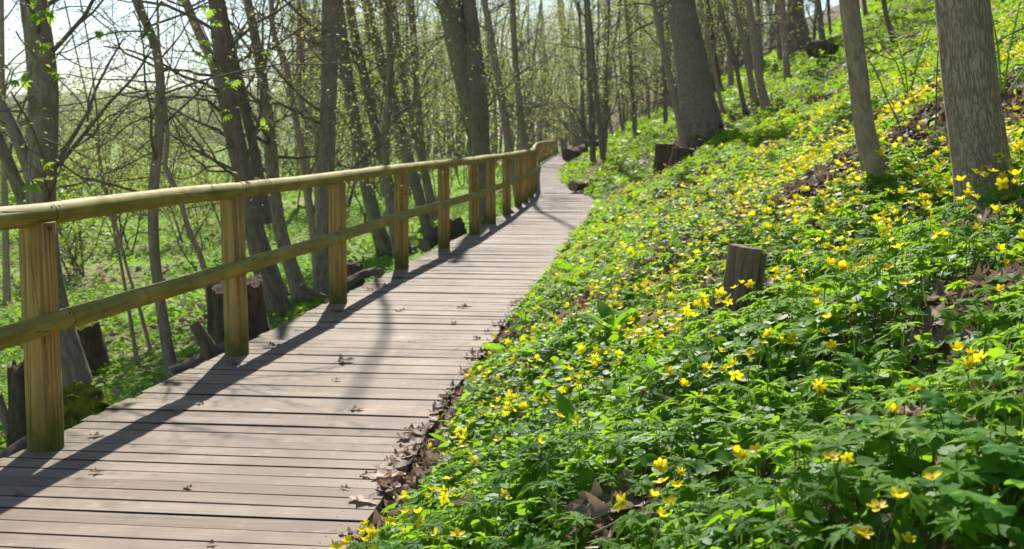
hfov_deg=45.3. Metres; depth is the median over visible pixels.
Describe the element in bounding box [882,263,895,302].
yellow flower
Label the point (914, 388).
yellow flower
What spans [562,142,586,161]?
log
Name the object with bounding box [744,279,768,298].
yellow flower
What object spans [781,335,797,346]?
yellow flower
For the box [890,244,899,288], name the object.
yellow flower
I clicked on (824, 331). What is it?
yellow flower
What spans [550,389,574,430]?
broad leaved plant
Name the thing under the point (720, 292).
yellow flower
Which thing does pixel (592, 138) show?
tree
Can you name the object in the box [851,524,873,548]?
yellow flower
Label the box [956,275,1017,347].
lobed plant
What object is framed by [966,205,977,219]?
yellow flower
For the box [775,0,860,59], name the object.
tree
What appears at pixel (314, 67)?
tree
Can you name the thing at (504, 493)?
yellow flower
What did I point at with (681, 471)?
yellow flower
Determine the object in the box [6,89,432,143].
hills
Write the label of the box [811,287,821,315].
yellow flower
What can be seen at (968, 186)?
yellow flower
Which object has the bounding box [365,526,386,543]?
yellow flower
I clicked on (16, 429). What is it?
tree stump
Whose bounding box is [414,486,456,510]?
yellow flower
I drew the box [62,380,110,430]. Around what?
mossy mound
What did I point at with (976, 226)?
yellow flower
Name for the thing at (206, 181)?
shrub
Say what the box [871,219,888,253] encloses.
yellow flower
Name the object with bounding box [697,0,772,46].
tree
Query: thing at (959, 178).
yellow flower
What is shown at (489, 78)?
tree
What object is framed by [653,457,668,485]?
yellow flower
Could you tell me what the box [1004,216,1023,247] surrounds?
yellow flower
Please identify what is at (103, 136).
shrub
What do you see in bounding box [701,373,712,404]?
yellow flower
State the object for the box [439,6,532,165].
tree
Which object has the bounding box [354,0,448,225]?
tree
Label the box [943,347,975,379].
yellow flower
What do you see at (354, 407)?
dead leaf
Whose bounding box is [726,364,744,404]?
yellow flower
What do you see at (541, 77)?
tree
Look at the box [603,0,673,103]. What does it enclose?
tree
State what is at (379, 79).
tree
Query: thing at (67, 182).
shrub
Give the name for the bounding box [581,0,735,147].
tree
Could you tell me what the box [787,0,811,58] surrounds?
tree
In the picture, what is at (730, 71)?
tree
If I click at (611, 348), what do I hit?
yellow flower
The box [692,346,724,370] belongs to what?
yellow flower
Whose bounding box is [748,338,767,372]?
yellow flower
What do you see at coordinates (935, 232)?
yellow flower
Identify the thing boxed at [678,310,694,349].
yellow flower
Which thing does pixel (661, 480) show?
yellow flower
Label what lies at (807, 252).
yellow flower
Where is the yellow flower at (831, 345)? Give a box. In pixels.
[825,339,840,361]
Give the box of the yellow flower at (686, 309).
[671,304,690,316]
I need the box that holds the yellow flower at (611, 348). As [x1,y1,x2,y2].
[606,346,616,371]
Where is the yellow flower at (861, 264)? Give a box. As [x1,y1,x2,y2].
[854,259,868,287]
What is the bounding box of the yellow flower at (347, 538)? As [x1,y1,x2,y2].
[343,535,353,548]
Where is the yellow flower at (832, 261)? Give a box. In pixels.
[827,258,836,301]
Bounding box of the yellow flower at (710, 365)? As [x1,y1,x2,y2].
[706,361,739,396]
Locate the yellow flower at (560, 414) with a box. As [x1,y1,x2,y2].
[541,410,564,451]
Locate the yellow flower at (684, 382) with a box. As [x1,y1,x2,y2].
[674,378,690,418]
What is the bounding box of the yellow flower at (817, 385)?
[800,377,827,400]
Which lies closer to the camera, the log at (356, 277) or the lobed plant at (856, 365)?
the lobed plant at (856, 365)
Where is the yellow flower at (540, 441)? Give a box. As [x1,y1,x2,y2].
[525,436,545,476]
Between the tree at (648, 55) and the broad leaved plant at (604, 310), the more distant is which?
the tree at (648, 55)
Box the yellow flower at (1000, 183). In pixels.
[995,178,1015,216]
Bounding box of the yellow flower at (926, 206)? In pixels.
[921,204,930,218]
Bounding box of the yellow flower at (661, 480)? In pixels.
[652,477,679,516]
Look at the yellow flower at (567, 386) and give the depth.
4.31 m
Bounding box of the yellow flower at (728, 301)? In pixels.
[722,294,732,305]
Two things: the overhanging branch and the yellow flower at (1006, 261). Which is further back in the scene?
the overhanging branch
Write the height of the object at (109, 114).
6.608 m
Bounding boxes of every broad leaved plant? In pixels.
[501,474,553,528]
[504,437,570,472]
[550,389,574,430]
[583,298,640,332]
[602,407,636,418]
[699,355,767,382]
[714,505,790,542]
[758,439,814,475]
[819,483,895,521]
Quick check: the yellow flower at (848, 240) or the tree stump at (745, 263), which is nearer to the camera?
the yellow flower at (848, 240)
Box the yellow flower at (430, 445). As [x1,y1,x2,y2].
[426,442,448,459]
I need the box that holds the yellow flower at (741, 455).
[734,449,765,484]
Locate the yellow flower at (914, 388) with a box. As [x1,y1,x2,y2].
[906,382,926,413]
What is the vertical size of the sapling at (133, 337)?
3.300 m
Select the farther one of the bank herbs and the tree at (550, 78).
the tree at (550, 78)
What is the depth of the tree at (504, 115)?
30.57 m
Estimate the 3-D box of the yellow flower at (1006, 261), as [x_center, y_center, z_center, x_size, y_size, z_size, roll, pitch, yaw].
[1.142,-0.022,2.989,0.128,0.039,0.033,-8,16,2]
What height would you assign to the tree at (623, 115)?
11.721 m
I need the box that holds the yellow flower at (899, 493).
[884,486,908,548]
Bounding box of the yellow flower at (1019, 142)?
[1016,140,1022,161]
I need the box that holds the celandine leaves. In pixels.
[364,0,1023,548]
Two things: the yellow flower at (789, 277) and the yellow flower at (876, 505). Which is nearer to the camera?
the yellow flower at (876, 505)
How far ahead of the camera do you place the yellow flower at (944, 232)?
3.50 m
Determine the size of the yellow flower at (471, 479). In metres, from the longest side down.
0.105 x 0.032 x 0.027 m
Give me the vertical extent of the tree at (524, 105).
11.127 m
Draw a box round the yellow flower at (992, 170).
[987,168,998,209]
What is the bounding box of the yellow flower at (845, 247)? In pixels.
[841,244,849,260]
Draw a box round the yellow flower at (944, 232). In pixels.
[938,229,950,278]
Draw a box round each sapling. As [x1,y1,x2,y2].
[10,0,174,363]
[11,0,193,358]
[59,0,285,305]
[813,46,836,76]
[868,17,935,97]
[992,1,1023,93]
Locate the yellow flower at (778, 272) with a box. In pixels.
[770,270,782,297]
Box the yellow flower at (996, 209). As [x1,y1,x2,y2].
[992,206,1007,225]
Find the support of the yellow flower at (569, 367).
on the ground at (720, 474)
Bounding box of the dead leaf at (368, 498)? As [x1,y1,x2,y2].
[349,492,376,503]
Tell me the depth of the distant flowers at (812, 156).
7.10 m
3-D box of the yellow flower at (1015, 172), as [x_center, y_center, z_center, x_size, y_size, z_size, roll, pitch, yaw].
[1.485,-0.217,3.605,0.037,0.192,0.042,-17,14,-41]
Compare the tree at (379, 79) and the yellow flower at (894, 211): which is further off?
the tree at (379, 79)
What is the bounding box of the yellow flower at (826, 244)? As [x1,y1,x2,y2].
[823,242,835,258]
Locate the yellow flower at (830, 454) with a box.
[822,451,846,509]
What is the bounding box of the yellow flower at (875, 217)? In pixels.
[868,214,880,251]
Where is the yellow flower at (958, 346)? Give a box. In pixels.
[949,341,974,387]
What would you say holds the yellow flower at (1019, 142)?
on the anemone leaves
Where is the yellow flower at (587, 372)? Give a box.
[579,370,591,398]
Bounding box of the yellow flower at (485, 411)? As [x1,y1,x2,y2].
[481,409,506,435]
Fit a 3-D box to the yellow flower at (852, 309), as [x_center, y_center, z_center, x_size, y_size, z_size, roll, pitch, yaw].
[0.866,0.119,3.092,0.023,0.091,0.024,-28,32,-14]
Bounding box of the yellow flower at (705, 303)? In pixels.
[682,299,708,308]
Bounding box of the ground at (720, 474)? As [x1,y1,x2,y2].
[0,0,1023,548]
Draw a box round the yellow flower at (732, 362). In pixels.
[727,358,759,389]
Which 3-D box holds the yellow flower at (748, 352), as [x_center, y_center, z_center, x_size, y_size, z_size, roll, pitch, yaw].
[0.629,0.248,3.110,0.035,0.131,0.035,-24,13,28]
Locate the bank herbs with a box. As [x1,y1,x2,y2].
[380,11,1023,547]
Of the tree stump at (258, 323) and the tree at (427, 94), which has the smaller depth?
the tree stump at (258, 323)
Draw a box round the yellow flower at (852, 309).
[849,306,859,323]
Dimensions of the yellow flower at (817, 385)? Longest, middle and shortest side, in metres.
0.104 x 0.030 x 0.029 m
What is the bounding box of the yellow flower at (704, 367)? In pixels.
[701,362,710,386]
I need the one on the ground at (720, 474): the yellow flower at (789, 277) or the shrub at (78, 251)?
the shrub at (78, 251)
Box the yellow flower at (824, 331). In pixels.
[819,327,829,346]
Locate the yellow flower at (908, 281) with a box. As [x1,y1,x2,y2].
[900,278,924,328]
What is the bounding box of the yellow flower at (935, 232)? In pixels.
[928,230,942,273]
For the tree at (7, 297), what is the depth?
16.00 m
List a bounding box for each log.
[0,435,26,458]
[165,321,224,379]
[299,283,328,298]
[347,267,381,287]
[418,226,437,252]
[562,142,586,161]
[568,159,603,190]
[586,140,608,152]
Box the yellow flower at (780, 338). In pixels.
[758,336,783,350]
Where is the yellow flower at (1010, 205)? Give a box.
[1007,203,1018,227]
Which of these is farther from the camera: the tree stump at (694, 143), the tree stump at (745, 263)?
the tree stump at (694, 143)
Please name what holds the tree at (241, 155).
on the ground at (720, 474)
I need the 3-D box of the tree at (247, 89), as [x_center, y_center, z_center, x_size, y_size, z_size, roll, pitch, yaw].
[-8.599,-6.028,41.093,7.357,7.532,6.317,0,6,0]
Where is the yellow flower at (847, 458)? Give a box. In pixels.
[840,452,853,470]
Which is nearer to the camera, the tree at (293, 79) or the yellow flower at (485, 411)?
the yellow flower at (485, 411)
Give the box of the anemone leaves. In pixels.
[346,0,1023,548]
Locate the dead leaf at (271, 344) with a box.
[262,341,280,346]
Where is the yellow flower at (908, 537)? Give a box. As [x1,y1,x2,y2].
[901,531,916,548]
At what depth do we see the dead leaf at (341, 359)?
7.37 m
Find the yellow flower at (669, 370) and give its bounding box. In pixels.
[662,366,687,401]
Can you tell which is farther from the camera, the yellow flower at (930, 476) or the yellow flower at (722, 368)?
the yellow flower at (722, 368)
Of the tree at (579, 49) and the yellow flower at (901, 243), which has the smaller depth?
the yellow flower at (901, 243)
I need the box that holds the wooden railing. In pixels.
[0,140,556,452]
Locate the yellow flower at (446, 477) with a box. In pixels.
[443,476,451,509]
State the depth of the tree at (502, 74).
81.19 m
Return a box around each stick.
[562,489,650,532]
[591,510,640,534]
[856,190,868,226]
[943,291,975,329]
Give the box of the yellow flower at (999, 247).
[975,242,1005,287]
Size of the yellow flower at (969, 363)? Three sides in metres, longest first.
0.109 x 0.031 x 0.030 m
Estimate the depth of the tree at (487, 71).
46.23 m
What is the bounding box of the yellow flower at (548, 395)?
[527,392,551,412]
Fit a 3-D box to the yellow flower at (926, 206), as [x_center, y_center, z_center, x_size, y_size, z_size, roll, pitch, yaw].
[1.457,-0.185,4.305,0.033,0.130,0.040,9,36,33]
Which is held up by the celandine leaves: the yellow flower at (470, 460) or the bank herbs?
the yellow flower at (470, 460)
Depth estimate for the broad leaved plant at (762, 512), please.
1.92 m
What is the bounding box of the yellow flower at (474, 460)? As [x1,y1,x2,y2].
[463,456,480,483]
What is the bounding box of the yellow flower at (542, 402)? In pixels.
[540,399,547,425]
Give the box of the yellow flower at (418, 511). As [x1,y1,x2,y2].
[413,507,423,530]
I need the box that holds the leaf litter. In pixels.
[0,0,1023,548]
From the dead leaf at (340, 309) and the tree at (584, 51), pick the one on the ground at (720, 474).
the tree at (584, 51)
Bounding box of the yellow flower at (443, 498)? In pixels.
[437,491,449,505]
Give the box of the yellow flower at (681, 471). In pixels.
[666,467,686,495]
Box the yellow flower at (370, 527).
[365,524,374,542]
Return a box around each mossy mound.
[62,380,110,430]
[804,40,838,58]
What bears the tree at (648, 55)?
on the ground at (720, 474)
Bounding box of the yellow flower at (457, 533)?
[450,527,465,548]
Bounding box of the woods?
[7,0,825,157]
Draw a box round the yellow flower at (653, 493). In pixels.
[625,489,659,538]
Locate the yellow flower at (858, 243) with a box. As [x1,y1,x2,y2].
[853,240,863,260]
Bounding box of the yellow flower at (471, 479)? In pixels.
[455,478,477,515]
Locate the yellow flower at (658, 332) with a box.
[642,329,661,350]
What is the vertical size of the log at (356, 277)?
0.146 m
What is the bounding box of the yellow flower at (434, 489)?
[425,485,440,530]
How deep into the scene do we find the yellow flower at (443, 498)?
3.10 m
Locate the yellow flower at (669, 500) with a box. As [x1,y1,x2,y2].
[662,496,683,548]
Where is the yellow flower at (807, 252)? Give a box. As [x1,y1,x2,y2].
[802,251,812,283]
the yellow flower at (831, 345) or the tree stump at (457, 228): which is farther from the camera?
the tree stump at (457, 228)
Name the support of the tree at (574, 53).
on the ground at (720, 474)
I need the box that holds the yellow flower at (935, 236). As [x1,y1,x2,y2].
[931,233,953,265]
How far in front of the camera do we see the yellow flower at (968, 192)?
3.60 m
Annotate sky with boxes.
[4,0,838,138]
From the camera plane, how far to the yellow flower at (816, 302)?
3.14 m
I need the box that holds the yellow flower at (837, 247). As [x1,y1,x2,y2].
[817,246,839,264]
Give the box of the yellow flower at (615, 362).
[612,360,619,387]
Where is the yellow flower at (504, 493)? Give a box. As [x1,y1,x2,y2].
[483,488,509,520]
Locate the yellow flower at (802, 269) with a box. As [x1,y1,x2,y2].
[794,266,807,309]
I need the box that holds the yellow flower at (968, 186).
[948,182,971,202]
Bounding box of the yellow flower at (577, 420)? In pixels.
[570,416,583,446]
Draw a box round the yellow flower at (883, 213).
[879,210,887,227]
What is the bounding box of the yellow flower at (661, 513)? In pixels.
[649,506,669,548]
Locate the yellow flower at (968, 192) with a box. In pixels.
[955,188,974,227]
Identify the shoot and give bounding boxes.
[870,61,904,152]
[934,50,938,137]
[995,27,1023,43]
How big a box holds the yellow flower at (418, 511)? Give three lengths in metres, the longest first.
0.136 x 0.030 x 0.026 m
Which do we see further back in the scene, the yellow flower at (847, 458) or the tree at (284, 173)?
the tree at (284, 173)
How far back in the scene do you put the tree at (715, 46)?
42.91 m
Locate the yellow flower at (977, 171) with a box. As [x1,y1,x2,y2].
[966,168,984,210]
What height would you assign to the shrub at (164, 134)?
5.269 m
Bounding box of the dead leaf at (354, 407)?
[348,405,362,409]
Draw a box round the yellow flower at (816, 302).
[813,298,821,314]
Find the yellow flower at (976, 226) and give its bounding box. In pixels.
[971,223,983,260]
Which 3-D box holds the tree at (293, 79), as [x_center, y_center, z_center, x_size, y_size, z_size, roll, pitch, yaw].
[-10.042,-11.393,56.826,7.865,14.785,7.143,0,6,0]
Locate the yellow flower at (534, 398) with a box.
[530,396,537,417]
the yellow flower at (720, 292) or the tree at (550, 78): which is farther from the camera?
the tree at (550, 78)
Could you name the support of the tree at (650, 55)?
on the ground at (720, 474)
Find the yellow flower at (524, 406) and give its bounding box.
[520,401,534,416]
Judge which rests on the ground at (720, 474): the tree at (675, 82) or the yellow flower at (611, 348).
the tree at (675, 82)
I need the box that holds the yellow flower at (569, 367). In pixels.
[565,364,573,384]
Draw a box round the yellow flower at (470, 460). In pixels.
[466,457,479,481]
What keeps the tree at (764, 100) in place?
on the ground at (720, 474)
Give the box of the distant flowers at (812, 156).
[10,0,1023,548]
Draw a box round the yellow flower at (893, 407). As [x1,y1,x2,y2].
[888,403,900,451]
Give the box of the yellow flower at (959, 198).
[955,195,964,236]
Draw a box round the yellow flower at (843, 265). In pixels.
[837,260,855,293]
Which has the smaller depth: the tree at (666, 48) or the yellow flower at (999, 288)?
the yellow flower at (999, 288)
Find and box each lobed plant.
[739,322,806,382]
[843,356,925,420]
[847,413,964,470]
[889,459,1023,548]
[919,452,1023,545]
[920,389,992,438]
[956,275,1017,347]
[960,430,1023,516]
[965,356,1023,421]
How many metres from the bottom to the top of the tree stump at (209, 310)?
0.668 m
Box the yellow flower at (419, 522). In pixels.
[414,516,428,536]
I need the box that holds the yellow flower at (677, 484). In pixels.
[669,480,682,542]
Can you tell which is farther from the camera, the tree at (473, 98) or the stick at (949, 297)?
the tree at (473, 98)
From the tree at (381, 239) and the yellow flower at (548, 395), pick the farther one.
the tree at (381, 239)
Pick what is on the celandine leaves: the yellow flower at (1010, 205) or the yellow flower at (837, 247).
the yellow flower at (837, 247)
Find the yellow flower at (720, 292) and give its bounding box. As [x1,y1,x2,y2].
[711,287,726,305]
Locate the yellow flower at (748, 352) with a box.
[742,348,765,382]
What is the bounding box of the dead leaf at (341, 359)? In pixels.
[334,354,354,362]
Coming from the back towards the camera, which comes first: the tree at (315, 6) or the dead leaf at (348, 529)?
the tree at (315, 6)
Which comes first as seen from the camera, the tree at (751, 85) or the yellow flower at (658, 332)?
the yellow flower at (658, 332)
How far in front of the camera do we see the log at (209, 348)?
8.47 m
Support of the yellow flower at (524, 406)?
on the ground at (720, 474)
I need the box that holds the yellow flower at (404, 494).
[398,490,421,526]
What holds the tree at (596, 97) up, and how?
on the ground at (720, 474)
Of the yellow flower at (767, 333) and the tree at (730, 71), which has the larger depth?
the tree at (730, 71)
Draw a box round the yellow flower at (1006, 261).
[955,255,1008,269]
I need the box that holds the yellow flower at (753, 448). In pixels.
[747,442,775,480]
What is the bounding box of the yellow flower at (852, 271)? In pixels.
[847,267,857,289]
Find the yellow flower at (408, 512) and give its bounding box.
[403,508,417,520]
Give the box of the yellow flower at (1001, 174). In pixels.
[996,171,1019,194]
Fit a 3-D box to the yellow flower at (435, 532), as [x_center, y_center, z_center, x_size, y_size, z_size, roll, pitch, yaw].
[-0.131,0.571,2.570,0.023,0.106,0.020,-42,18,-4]
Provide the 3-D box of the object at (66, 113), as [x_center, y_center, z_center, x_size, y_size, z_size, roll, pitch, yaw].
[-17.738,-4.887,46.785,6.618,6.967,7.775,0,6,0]
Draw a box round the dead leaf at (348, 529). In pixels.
[338,527,359,534]
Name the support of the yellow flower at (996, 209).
on the celandine leaves
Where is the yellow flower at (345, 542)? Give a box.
[341,537,349,548]
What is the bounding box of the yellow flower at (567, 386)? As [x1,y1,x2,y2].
[565,382,578,407]
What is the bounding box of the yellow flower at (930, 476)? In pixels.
[923,470,958,548]
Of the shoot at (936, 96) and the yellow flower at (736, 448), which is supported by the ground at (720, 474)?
the shoot at (936, 96)
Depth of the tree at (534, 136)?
61.41 m
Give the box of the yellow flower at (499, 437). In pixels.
[493,435,502,453]
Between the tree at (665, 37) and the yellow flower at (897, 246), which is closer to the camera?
the yellow flower at (897, 246)
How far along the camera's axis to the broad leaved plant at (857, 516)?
1.82 m
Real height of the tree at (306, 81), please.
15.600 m
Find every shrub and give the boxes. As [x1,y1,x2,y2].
[0,137,65,205]
[0,141,113,281]
[6,44,212,195]
[8,138,112,227]
[12,126,137,199]
[22,78,201,251]
[58,82,111,176]
[65,74,208,179]
[107,118,262,245]
[109,60,216,206]
[133,83,340,226]
[154,10,454,201]
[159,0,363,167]
[163,1,316,228]
[169,66,285,179]
[180,18,382,191]
[243,0,448,208]
[254,13,382,213]
[274,62,454,222]
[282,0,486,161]
[307,29,514,202]
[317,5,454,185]
[384,4,577,186]
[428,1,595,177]
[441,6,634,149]
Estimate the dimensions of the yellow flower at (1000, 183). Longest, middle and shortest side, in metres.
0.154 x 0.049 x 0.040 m
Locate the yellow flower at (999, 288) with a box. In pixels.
[989,284,1004,331]
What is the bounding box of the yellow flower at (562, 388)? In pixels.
[559,370,566,392]
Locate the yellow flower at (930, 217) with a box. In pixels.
[925,214,933,247]
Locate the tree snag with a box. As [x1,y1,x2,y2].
[705,0,723,93]
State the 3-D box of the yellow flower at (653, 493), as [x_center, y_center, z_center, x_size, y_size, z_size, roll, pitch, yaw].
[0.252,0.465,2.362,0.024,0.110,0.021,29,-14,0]
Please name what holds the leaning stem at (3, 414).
on the ground at (720, 474)
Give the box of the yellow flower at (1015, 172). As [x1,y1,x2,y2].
[1007,169,1021,227]
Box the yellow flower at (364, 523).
[360,519,384,539]
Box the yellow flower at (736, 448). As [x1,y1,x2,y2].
[714,445,744,511]
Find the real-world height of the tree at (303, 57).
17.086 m
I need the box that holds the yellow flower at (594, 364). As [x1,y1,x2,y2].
[579,360,597,374]
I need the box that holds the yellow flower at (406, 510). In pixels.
[401,507,418,534]
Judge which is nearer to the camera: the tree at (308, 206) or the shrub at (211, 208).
the tree at (308, 206)
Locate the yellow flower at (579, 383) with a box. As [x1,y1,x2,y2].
[574,381,582,407]
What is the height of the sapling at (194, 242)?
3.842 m
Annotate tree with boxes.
[0,0,187,305]
[0,0,231,387]
[0,0,241,320]
[0,0,482,377]
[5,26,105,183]
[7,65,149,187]
[52,0,368,316]
[55,0,364,295]
[59,74,137,164]
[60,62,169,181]
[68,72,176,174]
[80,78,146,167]
[102,0,476,276]
[104,0,432,298]
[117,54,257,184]
[125,0,372,301]
[129,66,213,166]
[171,0,379,170]
[216,71,343,177]
[228,0,449,258]
[240,0,466,218]
[240,1,365,174]
[240,69,301,161]
[259,0,381,203]
[259,0,449,253]
[270,1,356,135]
[279,0,459,196]
[283,1,350,154]
[285,0,466,237]
[290,1,507,159]
[306,0,513,198]
[307,8,385,146]
[309,2,377,144]
[310,0,455,185]
[318,0,487,256]
[318,5,433,136]
[345,1,431,183]
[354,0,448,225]
[359,0,528,218]
[373,2,458,175]
[373,16,426,163]
[377,0,584,225]
[378,8,457,158]
[396,0,623,202]
[398,0,451,137]
[419,0,505,171]
[419,0,560,180]
[422,2,509,157]
[423,0,616,149]
[434,0,561,121]
[435,1,517,153]
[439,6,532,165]
[440,0,545,148]
[456,0,530,153]
[480,0,611,143]
[485,29,541,147]
[488,0,677,170]
[490,0,561,152]
[490,0,566,147]
[491,0,569,146]
[502,21,571,140]
[503,3,586,146]
[504,0,673,165]
[505,48,564,147]
[509,0,575,139]
[509,15,573,138]
[520,1,573,140]
[522,0,762,135]
[525,0,660,124]
[526,0,661,148]
[529,0,672,139]
[536,0,627,131]
[537,8,610,145]
[539,2,614,144]
[544,0,663,131]
[544,1,625,140]
[545,54,599,149]
[546,0,627,112]
[548,0,652,134]
[551,0,613,124]
[552,0,585,139]
[555,0,644,138]
[557,0,673,131]
[561,0,730,123]
[572,4,650,117]
[575,0,700,113]
[577,0,665,124]
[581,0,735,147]
[585,0,649,130]
[585,2,673,108]
[586,0,609,162]
[594,0,673,118]
[599,9,722,95]
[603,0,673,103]
[611,1,731,101]
[612,0,673,116]
[612,0,738,108]
[612,4,672,115]
[617,2,659,120]
[620,0,729,103]
[622,0,662,110]
[622,0,769,113]
[624,0,724,107]
[626,0,697,110]
[642,2,743,74]
[645,0,831,96]
[657,0,747,113]
[665,0,727,137]
[695,0,830,112]
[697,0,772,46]
[700,0,741,65]
[708,0,840,70]
[712,0,765,85]
[724,0,781,61]
[727,0,780,106]
[729,1,810,53]
[731,0,785,66]
[737,0,812,69]
[741,0,823,54]
[741,0,831,35]
[760,0,834,40]
[762,1,811,53]
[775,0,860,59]
[779,0,794,81]
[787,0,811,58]
[829,0,869,17]
[839,0,1015,194]
[862,0,867,17]
[881,0,929,44]
[934,0,1016,220]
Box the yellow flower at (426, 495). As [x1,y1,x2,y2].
[424,492,431,517]
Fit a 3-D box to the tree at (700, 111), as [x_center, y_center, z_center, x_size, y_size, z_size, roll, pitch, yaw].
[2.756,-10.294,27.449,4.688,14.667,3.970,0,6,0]
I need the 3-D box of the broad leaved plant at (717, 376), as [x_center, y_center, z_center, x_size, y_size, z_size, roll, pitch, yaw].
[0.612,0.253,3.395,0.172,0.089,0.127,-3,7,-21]
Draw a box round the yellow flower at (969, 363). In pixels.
[959,355,977,398]
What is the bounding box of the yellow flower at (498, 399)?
[495,396,517,420]
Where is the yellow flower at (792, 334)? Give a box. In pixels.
[786,331,812,364]
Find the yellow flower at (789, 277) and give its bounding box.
[785,274,791,284]
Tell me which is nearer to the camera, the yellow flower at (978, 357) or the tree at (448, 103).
the yellow flower at (978, 357)
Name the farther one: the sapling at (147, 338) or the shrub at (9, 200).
the shrub at (9, 200)
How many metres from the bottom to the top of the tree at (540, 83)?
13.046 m
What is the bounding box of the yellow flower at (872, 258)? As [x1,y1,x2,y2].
[867,255,877,286]
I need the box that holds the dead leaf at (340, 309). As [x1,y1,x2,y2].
[330,306,345,311]
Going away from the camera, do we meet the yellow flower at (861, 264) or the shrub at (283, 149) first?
the yellow flower at (861, 264)
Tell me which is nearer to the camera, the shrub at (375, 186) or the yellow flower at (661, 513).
the yellow flower at (661, 513)
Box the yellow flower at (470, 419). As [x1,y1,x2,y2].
[466,416,480,442]
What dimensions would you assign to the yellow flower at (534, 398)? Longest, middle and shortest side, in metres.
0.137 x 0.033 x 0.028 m
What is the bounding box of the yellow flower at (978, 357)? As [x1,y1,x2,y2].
[973,349,1021,402]
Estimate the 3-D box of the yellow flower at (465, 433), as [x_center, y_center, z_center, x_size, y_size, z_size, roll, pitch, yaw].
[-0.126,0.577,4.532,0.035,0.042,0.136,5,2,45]
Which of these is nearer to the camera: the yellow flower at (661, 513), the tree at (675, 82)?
the yellow flower at (661, 513)
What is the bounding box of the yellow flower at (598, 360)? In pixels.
[593,356,601,381]
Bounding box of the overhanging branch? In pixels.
[0,0,277,195]
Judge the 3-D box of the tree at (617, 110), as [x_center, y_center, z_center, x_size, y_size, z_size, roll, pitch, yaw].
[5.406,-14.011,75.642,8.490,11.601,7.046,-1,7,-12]
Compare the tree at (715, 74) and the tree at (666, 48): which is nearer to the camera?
the tree at (715, 74)
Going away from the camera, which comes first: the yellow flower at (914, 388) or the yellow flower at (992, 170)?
the yellow flower at (914, 388)
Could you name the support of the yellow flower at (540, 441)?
on the celandine leaves
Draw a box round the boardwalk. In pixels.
[0,154,593,548]
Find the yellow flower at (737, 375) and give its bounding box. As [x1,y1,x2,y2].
[728,353,743,379]
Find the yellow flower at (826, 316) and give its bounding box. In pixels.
[822,313,835,354]
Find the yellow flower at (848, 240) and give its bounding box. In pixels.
[845,237,851,254]
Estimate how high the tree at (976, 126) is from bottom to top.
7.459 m
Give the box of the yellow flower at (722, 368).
[717,365,731,382]
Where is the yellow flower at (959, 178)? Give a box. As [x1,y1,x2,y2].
[954,175,968,226]
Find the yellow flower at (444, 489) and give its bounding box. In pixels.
[439,485,472,501]
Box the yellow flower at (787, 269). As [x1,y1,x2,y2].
[783,266,795,281]
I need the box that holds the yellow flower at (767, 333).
[763,328,782,337]
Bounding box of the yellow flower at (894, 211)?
[886,208,898,239]
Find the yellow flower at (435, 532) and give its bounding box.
[430,527,453,548]
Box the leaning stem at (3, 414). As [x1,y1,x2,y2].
[0,392,7,437]
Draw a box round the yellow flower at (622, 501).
[613,493,670,527]
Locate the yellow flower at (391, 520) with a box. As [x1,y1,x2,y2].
[379,517,396,547]
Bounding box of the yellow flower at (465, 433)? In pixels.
[462,427,477,436]
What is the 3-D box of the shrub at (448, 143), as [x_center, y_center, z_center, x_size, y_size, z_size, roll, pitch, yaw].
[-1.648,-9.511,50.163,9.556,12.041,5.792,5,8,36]
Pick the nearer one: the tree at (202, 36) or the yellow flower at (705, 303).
the yellow flower at (705, 303)
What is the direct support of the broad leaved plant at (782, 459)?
on the ground at (720, 474)
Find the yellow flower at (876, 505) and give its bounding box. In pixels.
[866,499,889,548]
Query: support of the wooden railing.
on the boardwalk
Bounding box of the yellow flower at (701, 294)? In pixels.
[699,292,707,329]
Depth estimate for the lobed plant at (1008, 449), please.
1.71 m
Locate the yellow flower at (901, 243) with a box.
[897,240,904,274]
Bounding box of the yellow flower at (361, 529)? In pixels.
[357,526,366,546]
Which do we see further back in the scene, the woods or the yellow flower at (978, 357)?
the woods
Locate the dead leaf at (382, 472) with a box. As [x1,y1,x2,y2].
[370,466,405,476]
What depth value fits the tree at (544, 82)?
97.35 m
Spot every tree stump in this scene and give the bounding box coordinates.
[6,359,26,447]
[76,321,114,376]
[207,283,216,334]
[210,274,270,344]
[347,261,364,293]
[450,217,466,240]
[653,143,674,176]
[668,147,693,168]
[676,136,702,151]
[719,244,766,316]
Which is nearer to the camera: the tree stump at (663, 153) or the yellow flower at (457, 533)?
the yellow flower at (457, 533)
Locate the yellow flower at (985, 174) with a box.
[983,172,988,201]
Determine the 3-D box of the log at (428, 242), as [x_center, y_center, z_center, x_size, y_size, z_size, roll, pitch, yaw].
[-1.099,-0.481,16.658,0.228,0.297,0.842,1,7,11]
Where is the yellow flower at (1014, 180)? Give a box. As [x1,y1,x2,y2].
[1006,178,1020,198]
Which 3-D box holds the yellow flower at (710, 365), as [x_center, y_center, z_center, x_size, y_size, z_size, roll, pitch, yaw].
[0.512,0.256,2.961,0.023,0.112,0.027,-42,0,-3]
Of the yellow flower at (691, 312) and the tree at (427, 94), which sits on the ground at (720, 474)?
the tree at (427, 94)
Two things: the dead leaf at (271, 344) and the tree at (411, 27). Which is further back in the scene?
the tree at (411, 27)

